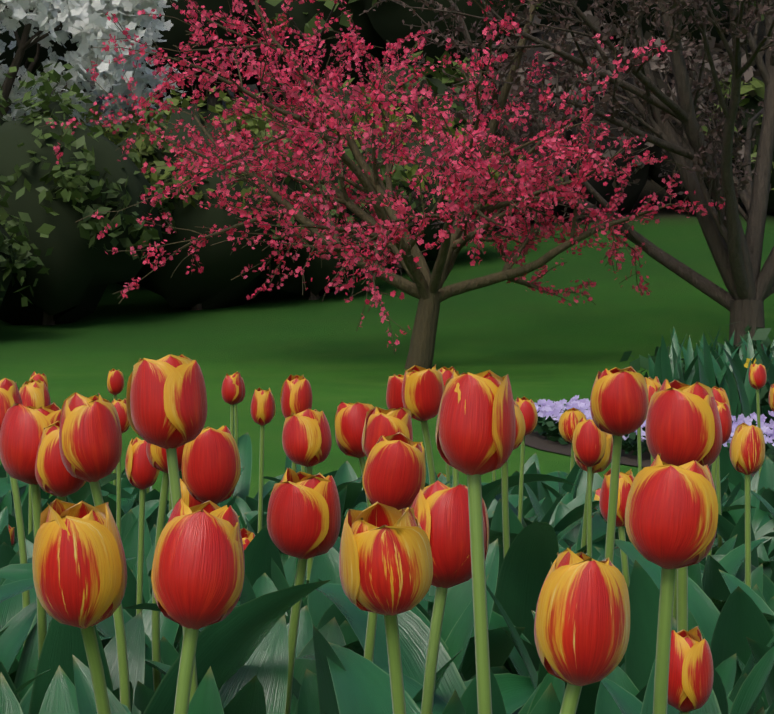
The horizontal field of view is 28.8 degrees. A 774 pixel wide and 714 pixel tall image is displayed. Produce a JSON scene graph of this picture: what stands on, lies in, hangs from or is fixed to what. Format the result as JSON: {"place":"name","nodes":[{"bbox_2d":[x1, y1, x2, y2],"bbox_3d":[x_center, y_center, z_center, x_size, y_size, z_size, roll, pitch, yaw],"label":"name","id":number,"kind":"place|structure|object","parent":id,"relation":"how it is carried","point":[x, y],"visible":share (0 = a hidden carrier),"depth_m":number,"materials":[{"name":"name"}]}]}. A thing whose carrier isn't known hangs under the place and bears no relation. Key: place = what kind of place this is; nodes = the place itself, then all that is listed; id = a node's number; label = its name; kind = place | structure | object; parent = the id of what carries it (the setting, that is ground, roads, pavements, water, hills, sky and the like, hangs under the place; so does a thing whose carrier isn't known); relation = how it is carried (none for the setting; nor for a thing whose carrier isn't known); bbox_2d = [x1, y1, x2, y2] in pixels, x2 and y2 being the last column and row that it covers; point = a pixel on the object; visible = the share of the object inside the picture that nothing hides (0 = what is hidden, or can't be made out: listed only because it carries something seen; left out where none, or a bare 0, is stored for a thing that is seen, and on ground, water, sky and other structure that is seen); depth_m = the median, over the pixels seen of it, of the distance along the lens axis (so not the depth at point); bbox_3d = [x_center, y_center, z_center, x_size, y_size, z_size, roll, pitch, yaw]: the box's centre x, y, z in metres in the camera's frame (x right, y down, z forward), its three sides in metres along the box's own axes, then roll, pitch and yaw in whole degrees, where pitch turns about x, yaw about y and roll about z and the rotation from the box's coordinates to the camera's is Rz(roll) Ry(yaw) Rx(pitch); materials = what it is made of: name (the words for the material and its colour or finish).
{"place":"outdoors","nodes":[
{"label":"outdoors","id":0,"kind":"place"},
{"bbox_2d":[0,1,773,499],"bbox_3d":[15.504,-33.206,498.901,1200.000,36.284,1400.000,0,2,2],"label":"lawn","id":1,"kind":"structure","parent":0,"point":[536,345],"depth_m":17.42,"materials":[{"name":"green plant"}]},
{"bbox_2d":[0,0,186,126],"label":"white flowering tree","id":2,"kind":"object","parent":1,"relation":"on","point":[87,22],"visible":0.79,"depth_m":21.55,"materials":[{"name":"grey plant"}]},
{"bbox_2d":[0,58,417,324],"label":"evergreen shrubs","id":3,"kind":"object","parent":1,"relation":"on","point":[58,265],"visible":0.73,"depth_m":19.35,"materials":[{"name":"green plant"}]},
{"bbox_2d":[68,104,517,287],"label":"yellow-green shrubs","id":4,"kind":"object","parent":1,"relation":"on","point":[410,169],"visible":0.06,"depth_m":23.20,"materials":[{"name":"green plant"}]},
{"bbox_2d":[39,0,724,368],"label":"pink flowering tree","id":5,"kind":"object","parent":1,"relation":"on","point":[465,178],"visible":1,"depth_m":13.71,"materials":[{"name":"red plant"}]},
{"bbox_2d":[0,0,773,228],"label":"woodland trees","id":6,"kind":"object","parent":1,"relation":"on","point":[381,24],"visible":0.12,"depth_m":27.73,"materials":[{"name":"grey plant"}]},
{"bbox_2d":[342,0,773,349],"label":"bare tree","id":7,"kind":"object","parent":1,"relation":"on","point":[736,251],"visible":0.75,"depth_m":14.62,"materials":[{"name":"brown plant"}]},
{"bbox_2d":[525,322,773,476],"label":"island bed violas","id":8,"kind":"object","parent":1,"relation":"on","point":[726,366],"visible":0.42,"depth_m":6.96,"materials":[{"name":"plant"}]},
{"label":"tulip bed soil","id":9,"kind":"structure","parent":1,"relation":"on","visible":0},
{"bbox_2d":[0,354,773,713],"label":"tulips","id":10,"kind":"object","parent":9,"relation":"on","point":[406,578],"visible":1,"depth_m":1.44,"materials":[{"name":"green plant"}]}
]}

